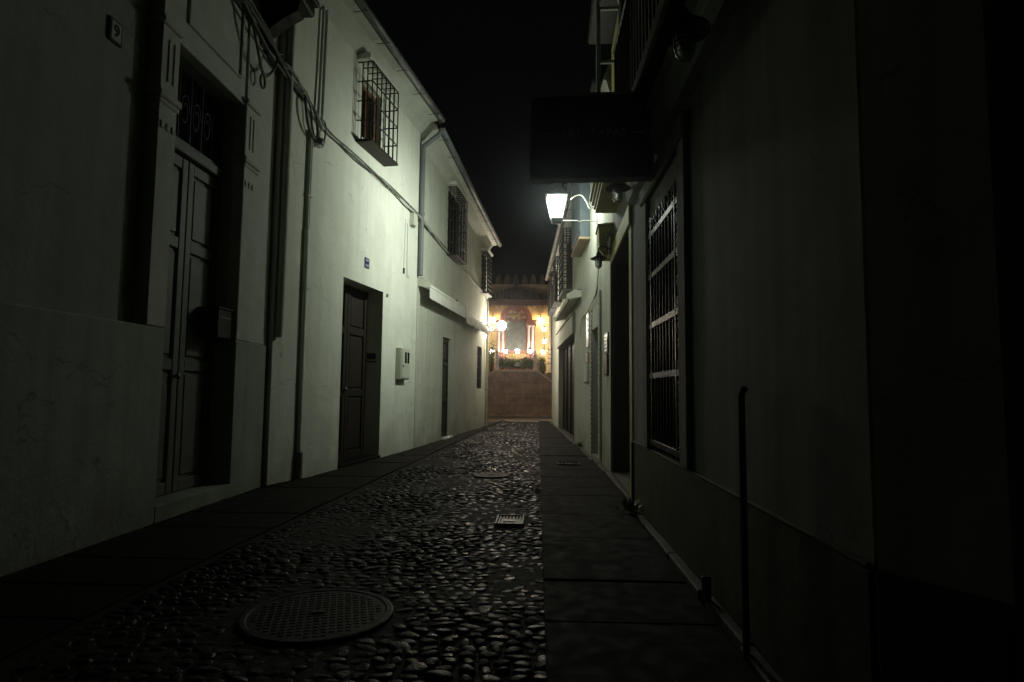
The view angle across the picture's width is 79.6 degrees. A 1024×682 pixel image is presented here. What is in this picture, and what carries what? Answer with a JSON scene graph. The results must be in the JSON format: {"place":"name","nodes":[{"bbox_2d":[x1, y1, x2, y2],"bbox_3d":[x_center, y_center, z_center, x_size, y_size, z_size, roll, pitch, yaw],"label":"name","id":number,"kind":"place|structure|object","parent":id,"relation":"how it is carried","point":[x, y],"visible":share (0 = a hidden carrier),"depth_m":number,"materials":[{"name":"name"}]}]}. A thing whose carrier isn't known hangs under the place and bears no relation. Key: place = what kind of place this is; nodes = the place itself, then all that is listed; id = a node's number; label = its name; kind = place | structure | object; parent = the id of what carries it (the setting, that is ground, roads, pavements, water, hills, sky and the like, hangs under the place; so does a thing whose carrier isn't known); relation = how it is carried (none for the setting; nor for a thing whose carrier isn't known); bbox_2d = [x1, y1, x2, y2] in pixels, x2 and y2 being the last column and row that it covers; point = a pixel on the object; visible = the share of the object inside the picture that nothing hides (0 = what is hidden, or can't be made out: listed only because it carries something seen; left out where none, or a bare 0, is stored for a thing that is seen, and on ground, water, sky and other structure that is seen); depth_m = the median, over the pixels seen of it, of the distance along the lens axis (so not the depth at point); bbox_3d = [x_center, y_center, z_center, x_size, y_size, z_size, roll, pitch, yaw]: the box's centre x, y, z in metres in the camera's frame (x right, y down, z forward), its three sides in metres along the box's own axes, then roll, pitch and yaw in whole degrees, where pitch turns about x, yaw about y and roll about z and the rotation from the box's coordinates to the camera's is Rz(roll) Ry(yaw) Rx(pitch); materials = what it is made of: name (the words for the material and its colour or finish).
{"place":"outdoors","nodes":[
{"label":"outdoors","id":0,"kind":"place"},
{"bbox_2d":[0,420,503,661],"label":"pavement","id":1,"kind":"structure","parent":0,"point":[42,601],"depth_m":3.80,"materials":[{"name":"grey stone"}]},
{"bbox_2d":[0,421,546,681],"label":"street","id":2,"kind":"structure","parent":0,"point":[414,668],"depth_m":3.20,"materials":[{"name":"grey stone"}]},
{"bbox_2d":[237,589,392,646],"bbox_3d":[-0.890,1.253,2.818,0.680,0.029,0.680,2,-5,-15],"label":"manhole cover","id":3,"kind":"object","parent":2,"relation":"on","point":[318,617],"visible":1,"depth_m":2.75,"materials":[{"name":"metal"}]},
{"bbox_2d":[473,472,509,478],"bbox_3d":[-0.247,1.629,7.450,0.440,0.029,0.440,2,-5,-15],"label":"manhole cover","id":4,"kind":"object","parent":2,"relation":"on","point":[491,475],"visible":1,"depth_m":7.38,"materials":[{"name":"metal"}]},
{"bbox_2d":[495,514,523,527],"bbox_3d":[-0.015,1.417,4.837,0.220,0.032,0.340,0,-5,2],"label":"drain cover","id":5,"kind":"object","parent":2,"relation":"on","point":[509,521],"visible":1,"depth_m":4.78,"materials":[{"name":"grey metal"}]},
{"bbox_2d":[366,0,611,284],"label":"sky","id":6,"kind":"structure","parent":0,"point":[481,63],"materials":[{"name":"black"}]},
{"bbox_2d":[487,416,551,421],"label":"plaza pavement","id":7,"kind":"structure","parent":0,"point":[514,419],"depth_m":22.00,"materials":[{"name":"stone"}]},
{"bbox_2d":[487,422,573,643],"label":"ground","id":8,"kind":"structure","parent":0,"point":[567,433],"depth_m":15.36,"materials":[{"name":"grey stone"}]},
{"bbox_2d":[0,0,319,576],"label":"townhouse","id":9,"kind":"structure","parent":8,"relation":"on","point":[136,180],"depth_m":4.42,"materials":[{"name":"paint"}]},
{"bbox_2d":[108,15,122,47],"bbox_3d":[-2.783,-2.171,4.316,0.022,0.170,0.130,0,-5,2],"label":"house number","id":10,"kind":"object","parent":9,"relation":"attached to","point":[115,29],"visible":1,"depth_m":4.30,"materials":[{"name":"white ceramic"}]},
{"bbox_2d":[156,67,225,496],"bbox_3d":[-2.888,-0.534,5.359,0.141,3.677,1.106,0,-5,2],"label":"door","id":11,"kind":"structure","parent":9,"relation":"in","point":[197,172],"depth_m":5.48,"materials":[{"name":"paint"}]},
{"bbox_2d":[198,306,233,339],"bbox_3d":[-2.767,-0.164,5.740,0.205,0.285,0.278,0,-5,2],"label":"letter box","id":12,"kind":"object","parent":9,"relation":"attached to","point":[215,322],"visible":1,"depth_m":5.62,"materials":[{"name":"black metal"}]},
{"bbox_2d":[241,0,308,98],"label":"cable bundle","id":13,"kind":"object","parent":9,"relation":"attached to","point":[250,8],"visible":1,"depth_m":6.22,"materials":[{"name":"black rubber"}]},
{"bbox_2d":[260,0,445,486],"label":"white house","id":14,"kind":"structure","parent":8,"relation":"on","point":[334,399],"depth_m":8.09,"materials":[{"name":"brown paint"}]},
{"bbox_2d":[313,136,324,147],"bbox_3d":[-2.338,-2.405,7.432,0.112,0.130,0.120,0,-5,11],"label":"junction box","id":15,"kind":"object","parent":14,"relation":"attached to","point":[320,143],"visible":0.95,"depth_m":7.39,"materials":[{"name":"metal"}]},
{"bbox_2d":[338,284,367,459],"bbox_3d":[-2.386,0.440,8.760,0.141,2.487,1.306,0,-5,11],"label":"door","id":16,"kind":"structure","parent":14,"relation":"in","point":[354,313],"depth_m":8.99,"materials":[{"name":"brown wood"}]},
{"bbox_2d":[364,257,368,268],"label":"number tiles","id":17,"kind":"object","parent":14,"relation":"attached to","point":[366,264],"visible":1,"depth_m":8.84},
{"bbox_2d":[366,353,375,361],"bbox_3d":[-2.149,0.256,9.385,0.160,0.140,0.020,0,-5,11],"label":"door plaque","id":18,"kind":"object","parent":14,"relation":"attached to","point":[371,355],"depth_m":9.38,"materials":[{"name":"black metal"}]},
{"bbox_2d":[356,60,398,166],"bbox_3d":[-2.030,-3.309,9.050,0.392,1.166,0.980,0,-5,11],"label":"window","id":19,"kind":"structure","parent":14,"relation":"in","point":[369,125],"depth_m":9.04,"materials":[{"name":"black metal"}]},
{"bbox_2d":[395,347,409,379],"bbox_3d":[-1.782,0.375,10.081,0.122,0.520,0.380,0,-5,11],"label":"meter box","id":20,"kind":"object","parent":14,"relation":"attached to","point":[402,364],"visible":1,"depth_m":9.92,"materials":[{"name":"beige plastic"}]},
{"bbox_2d":[402,349,409,378],"bbox_3d":[-1.738,0.375,10.072,0.011,0.480,0.340,0,-5,11],"label":"door","id":21,"kind":"structure","parent":20,"relation":"in","point":[406,369],"depth_m":10.03,"materials":[{"name":"plastic"}]},
{"bbox_2d":[403,222,408,277],"bbox_3d":[-1.783,-1.560,10.382,0.034,0.976,0.231,0,-5,10],"label":"hanging wire","id":22,"kind":"object","parent":14,"relation":"attached to","point":[407,250],"visible":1,"depth_m":10.41,"materials":[{"name":"black metal"}]},
{"bbox_2d":[410,212,417,227],"bbox_3d":[-1.700,-2.084,10.623,0.098,0.250,0.140,0,-5,11],"label":"junction box","id":23,"kind":"object","parent":14,"relation":"attached to","point":[413,219],"visible":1,"depth_m":10.56,"materials":[{"name":"beige plastic"}]},
{"bbox_2d":[413,121,501,447],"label":"white house","id":24,"kind":"structure","parent":8,"relation":"on","point":[451,362],"depth_m":13.16,"materials":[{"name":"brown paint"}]},
{"bbox_2d":[239,0,488,299],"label":"cable bundle","id":25,"kind":"object","parent":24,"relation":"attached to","point":[357,158],"visible":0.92,"depth_m":8.45,"materials":[{"name":"black rubber"}]},
{"bbox_2d":[304,95,326,147],"bbox_3d":[-2.347,-2.630,7.358,0.056,0.545,0.536,0,-5,12],"label":"cable loop","id":26,"kind":"object","parent":25,"relation":"hanging from","point":[312,135],"visible":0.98,"depth_m":7.24,"materials":[{"name":"black rubber"}]},
{"bbox_2d":[418,278,466,317],"bbox_3d":[-1.356,-0.838,12.476,0.229,0.391,3.062,0,-5,8],"label":"awning","id":27,"kind":"object","parent":24,"relation":"attached to","point":[444,299],"visible":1,"depth_m":11.91,"materials":[{"name":"paint"}]},
{"bbox_2d":[441,338,448,436],"bbox_3d":[-1.461,0.991,13.031,0.141,2.107,0.696,0,-5,8],"label":"door","id":28,"kind":"structure","parent":24,"relation":"in","point":[445,342],"depth_m":13.12,"materials":[{"name":"brown wood"}]},
{"bbox_2d":[447,186,467,264],"bbox_3d":[-1.224,-2.528,13.648,0.262,1.496,1.100,0,-5,8],"label":"window","id":29,"kind":"structure","parent":24,"relation":"in","point":[455,208],"depth_m":13.52,"materials":[{"name":"black metal"}]},
{"bbox_2d":[457,312,489,334],"bbox_3d":[-0.921,-0.458,15.590,0.244,0.346,3.072,0,-5,8],"label":"awning","id":30,"kind":"object","parent":24,"relation":"attached to","point":[476,324],"visible":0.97,"depth_m":15.28,"materials":[{"name":"paint"}]},
{"bbox_2d":[477,347,480,388],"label":"window","id":31,"kind":"structure","parent":24,"relation":"in","point":[478,348],"depth_m":16.83,"materials":[{"name":"black metal"}]},
{"bbox_2d":[481,251,491,297],"bbox_3d":[-0.731,-1.867,17.344,0.232,1.177,0.760,0,-5,8],"label":"window","id":32,"kind":"structure","parent":24,"relation":"in","point":[489,268],"depth_m":17.19,"materials":[{"name":"black metal"}]},
{"bbox_2d":[486,274,549,295],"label":"battlement wall","id":33,"kind":"structure","parent":8,"relation":"on","point":[541,288],"depth_m":27.30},
{"bbox_2d":[485,283,551,372],"bbox_3d":[0.161,0.359,26.171,6.800,5.650,1.700,0,-5,2],"label":"street shrine","id":34,"kind":"object","parent":8,"relation":"on","point":[516,310],"visible":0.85,"depth_m":26.26,"materials":[{"name":"paint"}]},
{"bbox_2d":[485,370,551,416],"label":"stone terrace","id":35,"kind":"structure","parent":8,"relation":"on","point":[519,393],"depth_m":24.52,"materials":[{"name":"brown stone"}]},
{"bbox_2d":[488,339,496,371],"bbox_3d":[-0.845,0.693,24.988,0.524,1.579,0.432,3,-5,-23],"label":"shrub","id":36,"kind":"object","parent":35,"relation":"on","point":[491,356],"visible":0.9,"depth_m":24.98,"materials":[{"name":"green plant"}]},
{"bbox_2d":[495,350,499,369],"bbox_3d":[-0.592,0.765,24.744,0.170,0.785,0.170,0,-5,2],"label":"stone post","id":37,"kind":"object","parent":35,"relation":"on","point":[497,355],"visible":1,"depth_m":24.67,"materials":[{"name":"beige stone"}]},
{"bbox_2d":[495,356,509,369],"bbox_3d":[-0.353,0.864,24.816,0.762,0.630,0.540,0,-5,2],"label":"shrub","id":38,"kind":"object","parent":35,"relation":"on","point":[501,361],"visible":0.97,"depth_m":24.75,"materials":[{"name":"green plant"}]},
{"bbox_2d":[501,355,521,369],"bbox_3d":[-0.052,0.882,24.807,0.830,0.599,0.534,2,-5,-16],"label":"shrub","id":39,"kind":"object","parent":35,"relation":"on","point":[511,362],"visible":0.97,"depth_m":24.73,"materials":[{"name":"green plant"}]},
{"bbox_2d":[500,353,532,369],"bbox_3d":[0.180,0.843,25.027,1.360,0.690,0.017,0,-5,2],"label":"iron railing","id":40,"kind":"object","parent":35,"relation":"on","point":[520,355],"visible":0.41,"depth_m":25.04,"materials":[{"name":"white metal"}]},
{"bbox_2d":[516,357,531,369],"bbox_3d":[0.606,0.886,24.785,0.877,0.598,0.522,-1,-5,23],"label":"shrub","id":41,"kind":"object","parent":35,"relation":"on","point":[522,363],"visible":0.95,"depth_m":24.74,"materials":[{"name":"green plant"}]},
{"bbox_2d":[521,355,538,369],"bbox_3d":[0.715,0.864,24.758,0.708,0.639,0.507,-3,-6,35],"label":"shrub","id":42,"kind":"object","parent":35,"relation":"on","point":[530,364],"visible":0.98,"depth_m":24.70,"materials":[{"name":"green plant"}]},
{"bbox_2d":[533,351,536,369],"bbox_3d":[0.926,0.775,24.680,0.170,0.785,0.170,0,-5,2],"label":"stone post","id":43,"kind":"object","parent":35,"relation":"on","point":[535,362],"visible":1,"depth_m":24.61,"materials":[{"name":"beige stone"}]},
{"bbox_2d":[537,353,548,375],"bbox_3d":[1.122,0.962,24.904,0.852,0.974,0.438,0,-5,2],"label":"shrub","id":44,"kind":"object","parent":35,"relation":"on","point":[541,367],"visible":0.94,"depth_m":24.85,"materials":[{"name":"green plant"}]},
{"bbox_2d":[545,58,612,471],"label":"shop house","id":45,"kind":"structure","parent":8,"relation":"on","point":[575,399],"depth_m":11.21,"materials":[{"name":"white paint"}]},
{"bbox_2d":[547,346,551,364],"bbox_3d":[1.255,0.484,20.429,0.154,0.610,0.028,1,-5,0],"label":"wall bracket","id":46,"kind":"object","parent":45,"relation":"attached to","point":[551,355],"depth_m":20.42,"materials":[{"name":"black metal"}]},
{"bbox_2d":[547,284,553,315],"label":"window","id":47,"kind":"structure","parent":45,"relation":"in","point":[549,314],"depth_m":19.94,"materials":[{"name":"black metal"}]},
{"bbox_2d":[549,271,556,312],"bbox_3d":[1.274,-1.488,18.766,0.222,1.147,0.890,1,-5,0],"label":"window","id":48,"kind":"structure","parent":45,"relation":"in","point":[552,310],"depth_m":18.41,"materials":[{"name":"black metal"}]},
{"bbox_2d":[552,256,561,307],"bbox_3d":[1.259,-1.609,16.870,0.242,1.247,1.090,1,-5,0],"label":"window","id":49,"kind":"structure","parent":45,"relation":"in","point":[556,303],"depth_m":16.56,"materials":[{"name":"black metal"}]},
{"bbox_2d":[558,227,572,298],"bbox_3d":[1.235,-1.741,14.021,0.262,1.397,1.290,1,-5,0],"label":"window","id":50,"kind":"structure","parent":45,"relation":"in","point":[563,291],"depth_m":13.75,"materials":[{"name":"black metal"}]},
{"bbox_2d":[554,289,581,321],"bbox_3d":[1.171,-0.725,13.389,0.279,0.241,3.792,1,-5,0],"label":"awning","id":51,"kind":"object","parent":45,"relation":"attached to","point":[571,300],"visible":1,"depth_m":12.36,"materials":[{"name":"paint"}]},
{"bbox_2d":[545,183,597,231],"bbox_3d":[0.914,-2.063,9.365,0.806,0.920,0.346,0,-5,2],"label":"street lantern","id":52,"kind":"object","parent":45,"relation":"attached to","point":[556,192],"visible":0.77,"depth_m":9.33,"materials":[{"name":"metal"}]},
{"bbox_2d":[571,183,589,256],"bbox_3d":[1.221,-2.358,11.036,0.189,1.420,1.440,1,-5,0],"label":"bay window","id":53,"kind":"structure","parent":45,"relation":"in","point":[580,210],"depth_m":10.40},
{"bbox_2d":[583,352,588,383],"bbox_3d":[1.242,0.456,10.400,0.090,0.530,0.360,1,-5,0],"label":"wall plaque","id":54,"kind":"object","parent":45,"relation":"attached to","point":[586,374],"depth_m":10.24,"materials":[{"name":"white tile"}]},
{"bbox_2d":[586,310,589,347],"bbox_3d":[1.277,-0.205,10.352,0.032,0.620,0.280,1,-5,0],"label":"entry panel","id":55,"kind":"object","parent":45,"relation":"attached to","point":[587,329],"visible":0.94,"depth_m":10.24,"materials":[{"name":"white tile"}]},
{"bbox_2d":[580,269,601,460],"bbox_3d":[1.263,0.149,9.784,0.041,3.265,3.211,1,-5,0],"label":"cable","id":56,"kind":"object","parent":45,"relation":"attached to","point":[600,431],"visible":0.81,"depth_m":8.78,"materials":[{"name":"grey rubber"}]},
{"bbox_2d":[604,332,608,374],"bbox_3d":[1.265,0.175,8.255,0.030,0.570,0.300,1,-5,0],"label":"wall plaque","id":57,"kind":"object","parent":45,"relation":"attached to","point":[606,356],"depth_m":8.13,"materials":[{"name":"white metal"}]},
{"bbox_2d":[549,421,783,681],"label":"kerb","id":58,"kind":"structure","parent":8,"relation":"on","point":[761,667],"depth_m":3.04,"materials":[{"name":"grey stone"}]},
{"bbox_2d":[574,441,582,446],"bbox_3d":[1.250,1.861,11.146,0.266,0.128,0.244,-3,-6,42],"label":"weed","id":59,"kind":"object","parent":58,"relation":"on","point":[579,444],"visible":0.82,"depth_m":11.11,"materials":[{"name":"green plant"}]},
{"bbox_2d":[702,576,710,601],"bbox_3d":[0.952,1.212,3.006,0.044,0.120,0.016,0,-5,2],"label":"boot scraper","id":60,"kind":"object","parent":58,"relation":"on","point":[706,588],"visible":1,"depth_m":3.00,"materials":[{"name":"black metal"}]},
{"bbox_2d":[613,0,879,681],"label":"townhouse","id":61,"kind":"structure","parent":8,"relation":"on","point":[750,253],"depth_m":2.44,"materials":[{"name":"paint"}]},
{"bbox_2d":[530,91,653,183],"bbox_3d":[0.632,-1.527,4.613,0.988,0.660,0.101,0,-5,5],"label":"hanging sign","id":62,"kind":"object","parent":61,"relation":"attached to","point":[595,137],"visible":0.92,"depth_m":4.57,"materials":[{"name":"paint"}]},
{"bbox_2d":[605,182,629,203],"bbox_3d":[0.991,-1.414,5.576,0.302,0.326,0.230,-2,-5,33],"label":"wall lamp","id":63,"kind":"object","parent":61,"relation":"attached to","point":[617,189],"visible":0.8,"depth_m":5.56,"materials":[{"name":"black metal"}]},
{"bbox_2d":[647,178,679,459],"bbox_3d":[1.237,-0.112,4.355,0.347,1.836,1.096,0,-5,2],"label":"window","id":64,"kind":"structure","parent":61,"relation":"in","point":[658,388],"depth_m":4.36,"materials":[{"name":"grey metal"}]},
{"bbox_2d":[657,0,710,62],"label":"wall lamp","id":65,"kind":"object","parent":61,"relation":"attached to","point":[683,31],"visible":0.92,"depth_m":2.92,"materials":[{"name":"black metal"}]},
{"bbox_2d":[858,0,1023,681],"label":"corner house","id":66,"kind":"structure","parent":8,"relation":"on","point":[942,93],"depth_m":1.50,"materials":[{"name":"grey paint"}]},
{"bbox_2d":[588,0,634,500],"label":"bar house","id":67,"kind":"structure","parent":0,"point":[605,17],"depth_m":7.43,"materials":[{"name":"white paint"}]},
{"bbox_2d":[590,245,612,268],"bbox_3d":[1.080,-1.019,7.483,0.265,0.286,0.202,3,-5,-28],"label":"wall lamp","id":68,"kind":"object","parent":67,"relation":"attached to","point":[598,258],"visible":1,"depth_m":7.44,"materials":[{"name":"black metal"}]},
{"bbox_2d":[595,222,613,260],"bbox_3d":[1.191,-1.273,7.937,0.200,0.405,0.460,0,-5,4],"label":"cabinet","id":69,"kind":"object","parent":67,"relation":"attached to","point":[601,231],"visible":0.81,"depth_m":7.73,"materials":[{"name":"paint"}]},
{"bbox_2d":[605,228,611,257],"bbox_3d":[1.188,-1.233,7.528,0.082,0.361,0.517,0,-5,2],"label":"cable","id":70,"kind":"object","parent":67,"relation":"attached to","point":[608,237],"visible":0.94,"depth_m":7.54,"materials":[{"name":"black rubber"}]},
{"bbox_2d":[539,421,761,681],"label":"pavement","id":71,"kind":"structure","parent":0,"point":[622,603],"depth_m":3.05,"materials":[{"name":"grey stone"}]},
{"bbox_2d":[557,461,580,464],"bbox_3d":[0.792,1.722,8.604,0.320,0.032,0.340,0,-5,2],"label":"drain cover","id":72,"kind":"object","parent":71,"relation":"on","point":[568,463],"visible":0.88,"depth_m":8.55,"materials":[{"name":"metal"}]},
{"bbox_2d":[616,495,640,512],"bbox_3d":[1.038,1.386,5.238,0.339,0.130,0.227,4,-6,-38],"label":"weed","id":73,"kind":"object","parent":71,"relation":"on","point":[630,506],"visible":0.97,"depth_m":5.21,"materials":[{"name":"green plant"}]},
{"bbox_3d":[-0.794,-0.458,17.935,0.095,0.750,0.375,0,-5,2],"label":"corner post","id":74,"kind":"object","parent":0,"visible":0},
{"bbox_2d":[490,321,505,330],"bbox_3d":[-0.460,-0.392,18.024,0.564,0.380,0.260,0,-5,2],"label":"street lantern","id":75,"kind":"object","parent":74,"relation":"attached to","point":[501,325],"visible":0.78,"depth_m":17.94,"materials":[{"name":"white glass"}]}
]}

